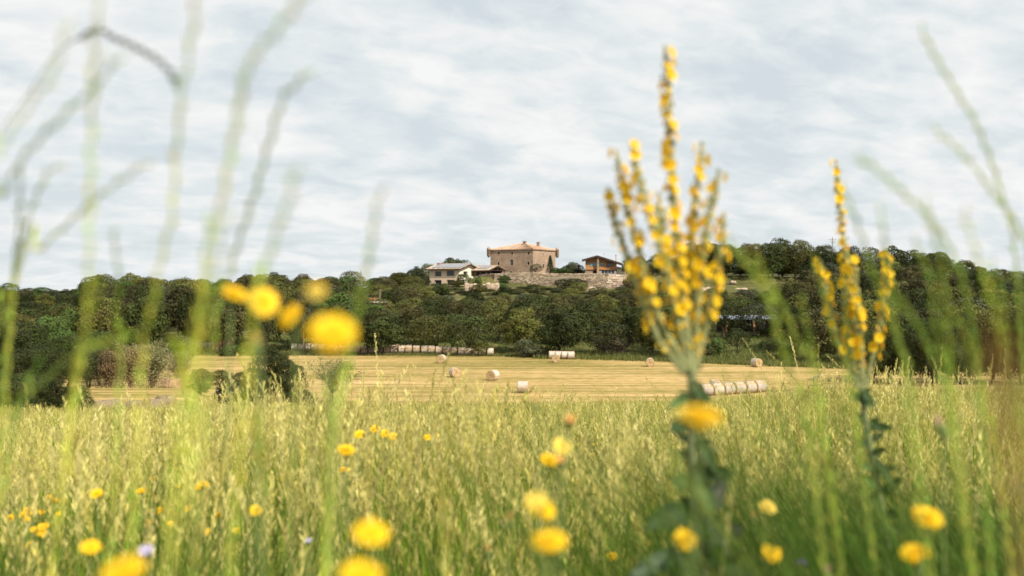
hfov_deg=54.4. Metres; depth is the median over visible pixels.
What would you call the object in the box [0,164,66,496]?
grass stalk
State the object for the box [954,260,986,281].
holm oak
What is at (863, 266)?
holm oak
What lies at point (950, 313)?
holm oak
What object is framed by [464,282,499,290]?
rock ledge
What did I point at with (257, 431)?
grass stalk
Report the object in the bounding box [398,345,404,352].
hay bale
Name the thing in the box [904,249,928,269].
holm oak
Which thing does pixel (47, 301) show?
holm oak
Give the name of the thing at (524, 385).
hay bale
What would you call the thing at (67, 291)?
holm oak
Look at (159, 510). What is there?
meadow daisy
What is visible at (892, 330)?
grass stalk
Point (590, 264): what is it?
window
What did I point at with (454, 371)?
hay bale
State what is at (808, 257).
holm oak
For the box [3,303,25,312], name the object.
holm oak
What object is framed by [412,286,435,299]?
holm oak
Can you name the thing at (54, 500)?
meadow daisy
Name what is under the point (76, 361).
grass stalk
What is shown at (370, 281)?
holm oak
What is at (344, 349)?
hay bale
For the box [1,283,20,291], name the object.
holm oak
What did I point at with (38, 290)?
broadleaf tree
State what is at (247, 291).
holm oak
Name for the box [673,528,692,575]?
yellow flower
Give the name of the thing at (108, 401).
hay bale
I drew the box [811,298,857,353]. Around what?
holm oak
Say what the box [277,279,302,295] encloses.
holm oak
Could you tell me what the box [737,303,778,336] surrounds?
holm oak
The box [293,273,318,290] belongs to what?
holm oak
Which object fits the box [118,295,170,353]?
holm oak
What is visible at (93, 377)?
broadleaf tree
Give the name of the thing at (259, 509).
yellow flower
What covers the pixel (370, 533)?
yellow flower
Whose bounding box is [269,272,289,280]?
holm oak
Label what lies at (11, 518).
meadow daisy
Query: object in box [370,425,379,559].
yellow flower
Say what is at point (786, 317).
grass stalk
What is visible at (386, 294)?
holm oak
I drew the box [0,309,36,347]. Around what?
broadleaf tree
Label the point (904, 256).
holm oak
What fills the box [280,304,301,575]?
yellow flower
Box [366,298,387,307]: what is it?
white hut
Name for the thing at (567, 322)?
holm oak
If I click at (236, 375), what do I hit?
shrub
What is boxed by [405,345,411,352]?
hay bale
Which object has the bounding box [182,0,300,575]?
grass stalk
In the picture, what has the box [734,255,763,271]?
holm oak
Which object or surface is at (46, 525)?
meadow daisy
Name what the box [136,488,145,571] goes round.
yellow flower
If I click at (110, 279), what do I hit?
holm oak
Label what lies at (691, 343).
mullein
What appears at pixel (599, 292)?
holm oak
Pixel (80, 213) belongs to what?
grass stalk
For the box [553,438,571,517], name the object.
yellow flower
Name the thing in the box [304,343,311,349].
hay bale
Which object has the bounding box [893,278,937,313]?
holm oak
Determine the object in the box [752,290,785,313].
holm oak
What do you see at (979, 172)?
grass stalk
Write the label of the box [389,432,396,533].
yellow flower
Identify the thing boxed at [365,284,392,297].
holm oak
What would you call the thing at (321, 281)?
holm oak
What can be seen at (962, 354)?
grass stalk
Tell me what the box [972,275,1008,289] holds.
holm oak
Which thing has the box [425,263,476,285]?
farmhouse
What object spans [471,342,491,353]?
shrub
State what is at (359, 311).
grass stalk
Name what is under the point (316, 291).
yellow flower
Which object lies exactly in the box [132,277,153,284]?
holm oak
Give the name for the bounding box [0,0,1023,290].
sky
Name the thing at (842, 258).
holm oak
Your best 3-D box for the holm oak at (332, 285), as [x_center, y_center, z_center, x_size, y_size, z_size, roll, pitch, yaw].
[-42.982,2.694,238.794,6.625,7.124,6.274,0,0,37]
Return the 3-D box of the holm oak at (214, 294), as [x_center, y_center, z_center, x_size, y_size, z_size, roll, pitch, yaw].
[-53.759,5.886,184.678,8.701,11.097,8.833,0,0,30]
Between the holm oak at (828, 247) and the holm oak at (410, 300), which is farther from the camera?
the holm oak at (828, 247)
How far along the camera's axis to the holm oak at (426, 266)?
304.22 m
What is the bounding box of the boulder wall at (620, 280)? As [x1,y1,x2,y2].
[606,275,625,287]
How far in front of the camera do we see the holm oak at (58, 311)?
185.68 m
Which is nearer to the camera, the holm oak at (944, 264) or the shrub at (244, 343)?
the shrub at (244, 343)
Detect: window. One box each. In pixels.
[448,271,453,275]
[589,261,596,265]
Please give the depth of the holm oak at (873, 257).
284.33 m
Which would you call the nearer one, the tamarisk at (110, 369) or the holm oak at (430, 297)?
the tamarisk at (110, 369)
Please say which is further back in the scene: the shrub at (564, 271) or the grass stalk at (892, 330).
the shrub at (564, 271)
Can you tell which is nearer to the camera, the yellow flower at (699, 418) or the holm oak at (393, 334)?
the yellow flower at (699, 418)
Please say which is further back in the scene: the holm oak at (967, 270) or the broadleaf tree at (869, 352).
the holm oak at (967, 270)
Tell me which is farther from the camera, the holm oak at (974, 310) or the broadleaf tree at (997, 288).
the broadleaf tree at (997, 288)
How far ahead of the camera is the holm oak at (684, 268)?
285.69 m
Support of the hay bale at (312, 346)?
on the hillside
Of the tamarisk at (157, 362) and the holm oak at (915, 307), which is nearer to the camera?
the tamarisk at (157, 362)
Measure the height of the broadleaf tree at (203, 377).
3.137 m
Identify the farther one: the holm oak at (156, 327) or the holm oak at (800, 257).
the holm oak at (800, 257)
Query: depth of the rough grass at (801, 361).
162.92 m
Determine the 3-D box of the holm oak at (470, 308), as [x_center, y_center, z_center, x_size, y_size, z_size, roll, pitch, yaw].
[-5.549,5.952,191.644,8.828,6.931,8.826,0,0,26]
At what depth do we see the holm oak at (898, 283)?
195.48 m
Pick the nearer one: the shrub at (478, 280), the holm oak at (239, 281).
the holm oak at (239, 281)
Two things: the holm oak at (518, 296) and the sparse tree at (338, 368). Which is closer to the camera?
the sparse tree at (338, 368)
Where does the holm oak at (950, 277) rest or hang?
on the hillside
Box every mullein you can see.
[604,45,757,575]
[812,158,905,575]
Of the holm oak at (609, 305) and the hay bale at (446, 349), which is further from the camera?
the holm oak at (609, 305)
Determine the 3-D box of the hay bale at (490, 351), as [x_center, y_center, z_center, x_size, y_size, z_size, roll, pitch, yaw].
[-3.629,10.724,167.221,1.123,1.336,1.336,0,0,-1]
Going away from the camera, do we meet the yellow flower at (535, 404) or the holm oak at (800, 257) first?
the yellow flower at (535, 404)
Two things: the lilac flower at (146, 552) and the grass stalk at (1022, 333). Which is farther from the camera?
the lilac flower at (146, 552)
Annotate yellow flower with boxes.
[79,540,101,575]
[90,488,102,575]
[101,555,146,575]
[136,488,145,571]
[195,485,203,566]
[197,481,208,567]
[221,285,247,575]
[248,287,278,575]
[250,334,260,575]
[250,505,260,575]
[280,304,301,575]
[305,283,326,575]
[308,314,355,575]
[337,445,354,563]
[337,467,348,575]
[340,559,383,575]
[352,518,389,563]
[354,430,364,551]
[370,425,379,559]
[380,430,388,515]
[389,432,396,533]
[423,434,431,519]
[485,544,490,575]
[507,512,512,575]
[524,491,546,575]
[532,395,543,575]
[532,501,554,575]
[532,530,567,575]
[539,453,557,575]
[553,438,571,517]
[555,456,564,575]
[559,415,575,575]
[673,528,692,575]
[676,405,722,575]
[750,512,755,566]
[759,500,775,572]
[762,545,781,575]
[900,544,929,575]
[912,506,943,575]
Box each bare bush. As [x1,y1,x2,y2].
[592,336,615,353]
[610,338,630,353]
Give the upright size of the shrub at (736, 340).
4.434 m
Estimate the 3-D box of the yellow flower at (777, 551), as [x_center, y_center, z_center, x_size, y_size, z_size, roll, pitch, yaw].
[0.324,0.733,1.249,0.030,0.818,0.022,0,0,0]
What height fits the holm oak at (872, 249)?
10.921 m
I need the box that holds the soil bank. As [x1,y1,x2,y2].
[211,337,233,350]
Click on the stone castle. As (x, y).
(524, 256)
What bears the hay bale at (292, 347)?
on the hillside
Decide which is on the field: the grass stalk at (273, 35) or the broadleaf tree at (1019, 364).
the broadleaf tree at (1019, 364)
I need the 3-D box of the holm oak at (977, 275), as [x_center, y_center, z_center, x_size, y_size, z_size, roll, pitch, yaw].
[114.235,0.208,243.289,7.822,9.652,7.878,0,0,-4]
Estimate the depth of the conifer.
290.60 m
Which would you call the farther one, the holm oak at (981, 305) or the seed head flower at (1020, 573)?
the holm oak at (981, 305)
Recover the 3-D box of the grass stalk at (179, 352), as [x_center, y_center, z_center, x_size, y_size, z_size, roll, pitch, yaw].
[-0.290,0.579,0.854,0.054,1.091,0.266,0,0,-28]
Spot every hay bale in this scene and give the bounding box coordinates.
[89,400,106,411]
[102,399,121,409]
[125,400,146,409]
[147,398,164,408]
[155,395,176,406]
[158,378,181,387]
[201,342,207,349]
[291,343,297,349]
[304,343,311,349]
[311,343,317,350]
[340,345,346,352]
[353,346,360,353]
[361,346,367,353]
[368,346,375,352]
[384,346,390,353]
[391,346,397,352]
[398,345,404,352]
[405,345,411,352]
[413,345,419,352]
[421,346,427,352]
[428,346,434,352]
[436,346,441,353]
[436,355,445,362]
[443,347,449,353]
[449,367,460,377]
[450,347,456,354]
[458,347,464,354]
[465,348,471,354]
[486,370,499,380]
[487,348,493,354]
[517,381,529,392]
[549,351,554,358]
[551,354,559,362]
[561,351,567,358]
[568,351,574,358]
[645,358,654,366]
[702,384,713,395]
[711,383,724,395]
[722,382,735,394]
[733,382,745,393]
[743,381,756,392]
[750,358,762,366]
[754,380,766,392]
[813,375,824,385]
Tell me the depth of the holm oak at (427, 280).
288.44 m
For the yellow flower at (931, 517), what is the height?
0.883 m
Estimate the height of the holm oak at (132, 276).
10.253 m
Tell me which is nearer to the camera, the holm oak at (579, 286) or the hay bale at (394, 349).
the hay bale at (394, 349)
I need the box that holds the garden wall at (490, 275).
[476,274,494,277]
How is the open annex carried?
on the hillside
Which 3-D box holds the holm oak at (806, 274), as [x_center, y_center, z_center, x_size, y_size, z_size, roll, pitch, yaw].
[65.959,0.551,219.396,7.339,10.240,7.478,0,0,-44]
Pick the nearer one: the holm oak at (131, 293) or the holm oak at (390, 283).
the holm oak at (131, 293)
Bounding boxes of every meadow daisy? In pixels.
[6,514,13,575]
[19,512,26,554]
[24,516,30,570]
[29,526,36,575]
[35,530,43,569]
[36,523,42,575]
[40,530,46,573]
[42,521,49,555]
[53,498,56,541]
[157,507,163,572]
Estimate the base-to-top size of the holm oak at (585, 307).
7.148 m
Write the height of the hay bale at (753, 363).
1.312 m
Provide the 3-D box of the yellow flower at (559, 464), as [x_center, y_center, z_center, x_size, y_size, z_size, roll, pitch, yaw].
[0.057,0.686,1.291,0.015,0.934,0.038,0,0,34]
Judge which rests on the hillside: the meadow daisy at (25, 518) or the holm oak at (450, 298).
the holm oak at (450, 298)
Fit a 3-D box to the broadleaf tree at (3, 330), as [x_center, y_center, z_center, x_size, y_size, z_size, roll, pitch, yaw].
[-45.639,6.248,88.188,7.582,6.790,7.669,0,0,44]
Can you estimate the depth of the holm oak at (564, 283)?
274.18 m
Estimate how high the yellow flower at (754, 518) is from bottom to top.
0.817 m
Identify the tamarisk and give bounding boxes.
[94,346,127,387]
[107,342,151,387]
[133,338,172,387]
[166,350,192,382]
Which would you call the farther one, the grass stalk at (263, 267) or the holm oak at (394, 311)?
the holm oak at (394, 311)
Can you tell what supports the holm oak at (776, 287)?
on the hillside
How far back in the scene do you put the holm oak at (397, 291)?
225.20 m
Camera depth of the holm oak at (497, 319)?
180.24 m
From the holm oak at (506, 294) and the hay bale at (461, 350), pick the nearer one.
the hay bale at (461, 350)
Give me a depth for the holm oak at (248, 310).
182.57 m
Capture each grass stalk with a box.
[0,21,72,159]
[0,24,178,131]
[0,55,126,196]
[0,163,153,323]
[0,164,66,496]
[0,167,24,412]
[0,228,30,305]
[0,356,43,495]
[0,357,70,445]
[48,330,135,575]
[49,275,105,575]
[80,0,101,575]
[107,227,124,564]
[129,0,198,555]
[162,207,231,575]
[164,480,255,568]
[168,334,192,575]
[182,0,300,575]
[191,71,314,575]
[226,164,299,575]
[251,409,268,534]
[321,378,330,575]
[323,187,384,575]
[436,468,449,575]
[727,236,828,575]
[752,244,841,575]
[798,292,843,575]
[814,253,878,573]
[840,178,934,575]
[842,275,876,575]
[854,151,993,575]
[879,201,928,575]
[892,289,971,575]
[914,235,973,575]
[921,22,1023,346]
[921,196,975,575]
[933,124,1023,239]
[949,300,1015,575]
[955,339,1011,575]
[960,205,1023,519]
[985,325,1023,574]
[990,258,1023,444]
[1001,320,1023,553]
[1013,267,1023,424]
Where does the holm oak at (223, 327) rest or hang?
on the hillside
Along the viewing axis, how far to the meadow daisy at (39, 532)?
3.21 m
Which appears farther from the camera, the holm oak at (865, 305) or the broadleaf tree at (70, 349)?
the holm oak at (865, 305)
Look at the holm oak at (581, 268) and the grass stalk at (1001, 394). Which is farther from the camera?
the holm oak at (581, 268)
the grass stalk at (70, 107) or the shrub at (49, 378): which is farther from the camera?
the shrub at (49, 378)
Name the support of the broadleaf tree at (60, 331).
on the field
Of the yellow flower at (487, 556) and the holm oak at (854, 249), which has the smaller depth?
the yellow flower at (487, 556)
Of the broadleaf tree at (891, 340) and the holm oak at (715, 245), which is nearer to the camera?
the broadleaf tree at (891, 340)
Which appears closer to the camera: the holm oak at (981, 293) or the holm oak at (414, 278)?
the holm oak at (981, 293)
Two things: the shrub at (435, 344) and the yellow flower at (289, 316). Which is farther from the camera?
the shrub at (435, 344)
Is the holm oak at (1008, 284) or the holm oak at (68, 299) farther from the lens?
the holm oak at (68, 299)
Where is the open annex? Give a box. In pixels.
[471,265,506,276]
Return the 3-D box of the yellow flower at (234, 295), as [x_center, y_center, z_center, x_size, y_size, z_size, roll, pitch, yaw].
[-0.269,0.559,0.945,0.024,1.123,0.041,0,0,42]
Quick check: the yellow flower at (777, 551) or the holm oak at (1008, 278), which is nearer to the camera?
the yellow flower at (777, 551)
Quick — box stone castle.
[487,241,558,273]
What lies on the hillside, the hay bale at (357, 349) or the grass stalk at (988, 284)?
the hay bale at (357, 349)
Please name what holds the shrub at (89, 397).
on the field
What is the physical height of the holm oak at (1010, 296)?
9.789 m
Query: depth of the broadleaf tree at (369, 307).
208.40 m
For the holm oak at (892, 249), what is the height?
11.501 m
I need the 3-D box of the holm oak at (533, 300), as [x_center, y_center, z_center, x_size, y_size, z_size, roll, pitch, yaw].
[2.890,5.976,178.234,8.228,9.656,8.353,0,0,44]
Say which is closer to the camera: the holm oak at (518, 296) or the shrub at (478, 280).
the holm oak at (518, 296)
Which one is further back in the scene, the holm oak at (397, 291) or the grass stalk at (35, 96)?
the holm oak at (397, 291)
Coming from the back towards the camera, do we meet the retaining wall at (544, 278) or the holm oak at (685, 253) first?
the holm oak at (685, 253)
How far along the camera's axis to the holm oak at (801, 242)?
308.63 m
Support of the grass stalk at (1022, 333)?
on the meadow
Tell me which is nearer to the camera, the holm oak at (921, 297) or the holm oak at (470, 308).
the holm oak at (921, 297)
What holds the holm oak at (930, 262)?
on the hillside
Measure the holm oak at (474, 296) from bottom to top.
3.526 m
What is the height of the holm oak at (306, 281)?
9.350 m
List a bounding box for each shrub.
[0,369,24,405]
[0,372,52,410]
[11,374,69,408]
[30,377,88,412]
[56,385,96,409]
[190,383,206,393]
[209,369,233,384]
[212,380,253,403]
[220,345,242,355]
[231,369,273,401]
[240,340,252,352]
[282,389,312,404]
[372,276,388,283]
[419,340,438,348]
[448,280,464,286]
[454,291,472,292]
[457,274,469,285]
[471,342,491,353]
[475,276,481,283]
[497,275,511,283]
[513,290,525,293]
[514,338,535,357]
[525,346,547,355]
[551,267,561,273]
[559,268,570,273]
[607,290,621,294]
[702,343,712,355]
[709,338,727,354]
[723,328,751,350]
[728,267,747,275]
[745,332,756,336]
[759,327,773,335]
[759,338,780,350]
[774,267,790,276]
[778,345,796,354]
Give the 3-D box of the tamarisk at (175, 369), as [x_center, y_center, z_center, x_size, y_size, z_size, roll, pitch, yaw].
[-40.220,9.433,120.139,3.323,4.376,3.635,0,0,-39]
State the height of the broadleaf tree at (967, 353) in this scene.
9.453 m
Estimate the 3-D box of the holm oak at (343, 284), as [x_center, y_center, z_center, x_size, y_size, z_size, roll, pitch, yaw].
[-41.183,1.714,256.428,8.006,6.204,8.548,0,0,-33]
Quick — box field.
[1,355,1023,408]
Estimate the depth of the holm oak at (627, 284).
259.76 m
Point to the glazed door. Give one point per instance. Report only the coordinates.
(602, 271)
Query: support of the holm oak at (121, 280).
on the hillside
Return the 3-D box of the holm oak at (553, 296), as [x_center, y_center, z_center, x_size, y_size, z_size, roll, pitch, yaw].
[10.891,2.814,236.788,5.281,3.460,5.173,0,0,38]
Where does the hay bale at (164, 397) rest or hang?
on the field
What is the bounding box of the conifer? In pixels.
[545,255,554,273]
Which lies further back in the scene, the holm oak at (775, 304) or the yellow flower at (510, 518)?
the holm oak at (775, 304)
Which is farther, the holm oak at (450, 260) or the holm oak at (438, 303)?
the holm oak at (450, 260)
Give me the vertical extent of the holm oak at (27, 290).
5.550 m
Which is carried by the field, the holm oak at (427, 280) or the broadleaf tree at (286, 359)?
the broadleaf tree at (286, 359)
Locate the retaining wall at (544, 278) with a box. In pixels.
[494,272,609,288]
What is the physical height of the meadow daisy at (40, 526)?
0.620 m
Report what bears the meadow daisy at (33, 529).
on the meadow
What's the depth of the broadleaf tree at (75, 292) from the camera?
271.23 m
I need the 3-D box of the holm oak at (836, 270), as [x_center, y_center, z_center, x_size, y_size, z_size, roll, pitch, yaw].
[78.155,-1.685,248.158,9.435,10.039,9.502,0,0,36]
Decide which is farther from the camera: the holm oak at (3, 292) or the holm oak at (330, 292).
the holm oak at (3, 292)
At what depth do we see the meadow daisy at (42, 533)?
3.20 m
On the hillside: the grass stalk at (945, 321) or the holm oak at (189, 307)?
the holm oak at (189, 307)
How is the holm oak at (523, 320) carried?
on the hillside
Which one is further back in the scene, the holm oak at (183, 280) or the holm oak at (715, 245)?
the holm oak at (715, 245)
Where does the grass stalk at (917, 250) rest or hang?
on the meadow
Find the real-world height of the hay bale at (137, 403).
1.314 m
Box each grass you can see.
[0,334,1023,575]
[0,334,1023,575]
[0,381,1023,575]
[154,330,1020,372]
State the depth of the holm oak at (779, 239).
301.68 m
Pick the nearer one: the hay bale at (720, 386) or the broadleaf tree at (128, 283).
the hay bale at (720, 386)
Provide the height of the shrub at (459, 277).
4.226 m
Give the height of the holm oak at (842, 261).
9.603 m
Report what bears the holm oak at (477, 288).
on the hillside
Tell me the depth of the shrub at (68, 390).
64.29 m
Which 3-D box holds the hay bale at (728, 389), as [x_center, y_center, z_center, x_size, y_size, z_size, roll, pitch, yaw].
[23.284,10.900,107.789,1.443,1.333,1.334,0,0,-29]
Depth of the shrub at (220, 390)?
96.89 m
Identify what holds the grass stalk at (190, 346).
on the meadow
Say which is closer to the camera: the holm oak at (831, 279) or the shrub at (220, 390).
the shrub at (220, 390)
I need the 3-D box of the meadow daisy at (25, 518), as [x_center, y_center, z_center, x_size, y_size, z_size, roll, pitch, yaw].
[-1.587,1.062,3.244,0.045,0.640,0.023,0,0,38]
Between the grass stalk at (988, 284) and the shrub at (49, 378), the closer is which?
the grass stalk at (988, 284)
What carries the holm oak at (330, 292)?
on the hillside
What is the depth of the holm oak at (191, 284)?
194.24 m
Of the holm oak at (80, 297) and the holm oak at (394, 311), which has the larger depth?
the holm oak at (80, 297)
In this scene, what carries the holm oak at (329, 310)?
on the hillside
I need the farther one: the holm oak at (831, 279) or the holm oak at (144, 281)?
the holm oak at (144, 281)
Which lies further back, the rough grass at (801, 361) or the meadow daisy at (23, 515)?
the rough grass at (801, 361)
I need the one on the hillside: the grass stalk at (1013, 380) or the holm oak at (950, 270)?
the holm oak at (950, 270)
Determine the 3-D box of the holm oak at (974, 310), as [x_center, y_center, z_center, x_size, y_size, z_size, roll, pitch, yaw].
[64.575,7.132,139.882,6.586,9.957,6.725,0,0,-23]
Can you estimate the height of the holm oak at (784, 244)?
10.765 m
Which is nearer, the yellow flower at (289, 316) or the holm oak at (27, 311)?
the yellow flower at (289, 316)
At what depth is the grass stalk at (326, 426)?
0.85 m
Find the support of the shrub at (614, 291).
on the hillside
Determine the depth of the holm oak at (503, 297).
205.78 m
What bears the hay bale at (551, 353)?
on the field
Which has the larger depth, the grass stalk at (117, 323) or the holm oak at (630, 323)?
the holm oak at (630, 323)
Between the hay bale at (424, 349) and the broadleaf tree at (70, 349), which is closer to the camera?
the broadleaf tree at (70, 349)
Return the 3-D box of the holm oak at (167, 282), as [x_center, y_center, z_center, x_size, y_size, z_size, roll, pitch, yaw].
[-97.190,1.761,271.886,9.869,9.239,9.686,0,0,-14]
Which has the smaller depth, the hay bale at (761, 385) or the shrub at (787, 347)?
the hay bale at (761, 385)
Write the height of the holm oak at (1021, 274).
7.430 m
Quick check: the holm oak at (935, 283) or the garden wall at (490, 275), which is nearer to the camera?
the holm oak at (935, 283)
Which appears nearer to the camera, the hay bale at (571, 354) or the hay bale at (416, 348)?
the hay bale at (571, 354)
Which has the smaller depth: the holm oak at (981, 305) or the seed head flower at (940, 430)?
the seed head flower at (940, 430)
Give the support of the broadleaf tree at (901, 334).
on the field
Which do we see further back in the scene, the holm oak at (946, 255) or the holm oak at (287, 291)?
the holm oak at (946, 255)
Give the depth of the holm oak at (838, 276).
213.46 m
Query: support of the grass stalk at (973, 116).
on the meadow
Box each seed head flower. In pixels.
[933,416,948,575]
[1009,477,1023,575]
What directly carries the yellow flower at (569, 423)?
on the meadow
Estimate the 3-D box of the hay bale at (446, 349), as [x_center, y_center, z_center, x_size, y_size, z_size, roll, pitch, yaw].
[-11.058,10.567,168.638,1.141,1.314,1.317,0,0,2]
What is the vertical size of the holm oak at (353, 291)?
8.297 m
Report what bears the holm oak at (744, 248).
on the hillside
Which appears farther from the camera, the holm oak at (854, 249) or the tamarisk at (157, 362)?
the holm oak at (854, 249)
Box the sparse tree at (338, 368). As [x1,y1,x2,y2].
[304,353,362,390]
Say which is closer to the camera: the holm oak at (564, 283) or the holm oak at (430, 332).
the holm oak at (430, 332)
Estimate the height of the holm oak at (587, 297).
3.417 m
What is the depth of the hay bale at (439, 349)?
168.33 m
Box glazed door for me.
[601,270,614,273]
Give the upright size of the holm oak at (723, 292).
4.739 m
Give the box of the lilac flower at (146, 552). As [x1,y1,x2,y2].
[137,544,153,575]
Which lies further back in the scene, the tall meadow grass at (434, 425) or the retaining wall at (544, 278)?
the retaining wall at (544, 278)
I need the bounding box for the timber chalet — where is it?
[582,255,625,274]
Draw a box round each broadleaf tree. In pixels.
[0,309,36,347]
[0,320,58,377]
[0,321,36,381]
[0,341,71,391]
[26,315,85,379]
[28,334,97,385]
[30,287,53,301]
[53,309,89,340]
[66,348,115,387]
[69,287,80,302]
[80,331,130,384]
[113,281,134,296]
[188,368,213,394]
[245,344,298,401]
[265,352,306,399]
[318,292,362,329]
[336,276,359,285]
[361,304,383,319]
[621,261,627,271]
[846,326,893,382]
[865,327,913,379]
[880,311,935,383]
[905,317,964,385]
[935,312,994,384]
[960,315,1020,382]
[980,283,1015,302]
[991,302,1023,384]
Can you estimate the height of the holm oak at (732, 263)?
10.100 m
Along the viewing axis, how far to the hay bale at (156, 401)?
70.10 m
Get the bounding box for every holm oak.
[0,287,11,306]
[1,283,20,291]
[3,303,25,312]
[10,293,34,304]
[13,301,44,316]
[13,308,51,336]
[14,314,53,337]
[17,288,40,301]
[33,293,56,313]
[42,290,65,304]
[45,303,80,320]
[47,305,89,335]
[55,293,78,306]
[59,289,73,299]
[75,281,102,299]
[75,287,105,311]
[75,295,128,346]
[76,276,110,291]
[78,289,104,315]
[87,274,115,283]
[88,292,129,338]
[94,283,110,292]
[98,283,122,296]
[106,283,136,321]
[111,278,131,285]
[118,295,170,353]
[120,272,139,282]
[124,285,139,304]
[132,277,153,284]
[132,283,165,343]
[135,276,168,295]
[138,284,176,335]
[147,278,170,285]
[161,285,200,341]
[163,276,197,298]
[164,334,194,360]
[174,288,207,339]
[182,278,212,338]
[198,293,249,354]
[206,290,244,334]
[213,278,234,288]
[233,277,255,289]
[236,274,262,284]
[239,286,254,297]
[240,285,287,342]
[242,290,250,330]
[247,274,276,287]
[248,293,285,350]
[254,280,285,289]
[265,275,289,288]
[265,281,295,314]
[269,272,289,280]
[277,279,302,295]
[283,289,323,350]
[285,278,313,302]
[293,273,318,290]
[298,294,325,342]
[311,301,364,354]
[317,277,341,289]
[321,287,344,314]
[329,284,343,292]
[331,291,362,317]
[337,284,365,303]
[338,270,365,285]
[339,283,366,295]
[349,280,370,294]
[355,310,406,354]
[357,309,372,323]
[363,298,393,310]
[363,308,397,336]
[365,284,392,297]
[366,277,381,287]
[374,279,398,292]
[381,289,409,307]
[382,309,411,325]
[388,272,410,285]
[390,286,424,307]
[393,297,423,314]
[395,306,435,343]
[398,283,420,293]
[400,276,425,288]
[406,314,455,347]
[407,266,423,276]
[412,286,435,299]
[413,304,443,326]
[420,276,429,285]
[420,294,447,305]
[421,263,432,284]
[423,296,454,318]
[432,284,450,295]
[434,313,471,339]
[437,295,455,304]
[441,257,461,263]
[442,300,472,328]
[442,314,498,348]
[459,299,484,314]
[463,301,505,332]
[465,292,485,300]
[469,284,487,293]
[479,297,509,341]
[484,295,511,308]
[485,295,514,315]
[492,286,514,295]
[493,292,512,299]
[499,306,539,350]
[504,295,549,334]
[506,297,547,324]
[514,293,527,299]
[522,293,551,316]
[526,284,547,294]
[529,264,542,273]
[535,309,586,351]
[541,298,571,321]
[541,303,592,344]
[548,293,563,301]
[553,293,584,303]
[553,295,590,316]
[554,278,588,288]
[562,288,581,297]
[565,262,579,274]
[568,282,588,292]
[572,300,604,328]
[575,294,593,301]
[576,265,584,273]
[585,322,635,351]
[588,287,608,296]
[591,311,624,334]
[592,294,615,310]
[598,298,623,318]
[607,305,635,335]
[609,293,624,301]
[616,293,636,305]
[618,288,635,297]
[620,290,640,312]
[622,277,643,289]
[622,305,652,341]
[633,309,667,353]
[637,290,672,325]
[644,259,660,275]
[653,280,666,293]
[653,301,700,337]
[658,309,710,355]
[671,258,693,272]
[680,243,701,259]
[693,295,721,317]
[693,297,710,327]
[694,243,717,277]
[696,243,734,274]
[704,288,728,301]
[709,302,742,338]
[711,245,741,278]
[719,297,760,314]
[721,294,752,312]
[731,289,759,302]
[734,243,763,279]
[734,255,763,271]
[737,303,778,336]
[747,243,766,264]
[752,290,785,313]
[756,242,791,279]
[761,297,783,314]
[767,243,794,276]
[768,237,794,276]
[769,283,793,290]
[771,306,815,350]
[772,286,790,297]
[779,244,812,278]
[779,280,816,298]
[780,285,822,308]
[782,293,817,318]
[790,307,846,358]
[792,239,814,255]
[793,260,834,286]
[794,250,822,266]
[794,267,819,292]
[804,246,836,267]
[806,287,848,311]
[811,261,839,277]
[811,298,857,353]
[812,244,835,258]
[814,277,838,302]
[828,273,847,296]
[833,250,859,272]
[834,251,854,271]
[837,246,861,258]
[842,299,903,346]
[851,260,872,271]
[853,270,875,293]
[858,247,878,262]
[858,252,893,265]
[860,270,895,289]
[860,289,894,325]
[860,292,895,338]
[868,260,907,281]
[872,283,898,308]
[875,245,904,263]
[879,261,904,272]
[882,280,915,303]
[892,250,917,269]
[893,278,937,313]
[894,307,943,353]
[895,267,919,288]
[895,288,947,329]
[895,299,940,333]
[901,263,938,283]
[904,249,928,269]
[909,253,952,272]
[911,256,937,276]
[916,273,950,298]
[919,279,952,309]
[927,252,953,269]
[933,267,967,279]
[936,285,972,318]
[938,274,972,291]
[940,300,984,335]
[945,296,988,313]
[946,266,976,278]
[949,275,976,296]
[952,303,993,366]
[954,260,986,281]
[957,286,981,302]
[966,269,991,280]
[969,287,1008,307]
[972,275,998,302]
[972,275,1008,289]
[986,272,1005,279]
[986,302,1019,320]
[987,268,1011,277]
[989,291,1023,311]
[992,310,1020,340]
[998,274,1016,288]
[1002,276,1023,293]
[1006,271,1023,285]
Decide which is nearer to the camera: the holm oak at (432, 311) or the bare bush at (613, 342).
the bare bush at (613, 342)
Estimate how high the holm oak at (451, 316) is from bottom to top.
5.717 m
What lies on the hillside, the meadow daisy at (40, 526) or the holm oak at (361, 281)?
the holm oak at (361, 281)
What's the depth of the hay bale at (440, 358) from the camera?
152.59 m
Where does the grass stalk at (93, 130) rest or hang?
on the meadow
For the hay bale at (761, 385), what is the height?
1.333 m
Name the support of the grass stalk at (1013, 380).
on the meadow
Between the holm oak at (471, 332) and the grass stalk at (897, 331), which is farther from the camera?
the holm oak at (471, 332)
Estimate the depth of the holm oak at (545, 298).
205.88 m
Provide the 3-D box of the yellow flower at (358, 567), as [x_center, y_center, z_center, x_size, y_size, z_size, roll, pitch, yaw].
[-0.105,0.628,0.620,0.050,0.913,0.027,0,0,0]
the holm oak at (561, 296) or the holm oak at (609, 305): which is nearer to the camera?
the holm oak at (609, 305)
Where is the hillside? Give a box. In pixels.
[2,270,1020,366]
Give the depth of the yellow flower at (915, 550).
1.10 m

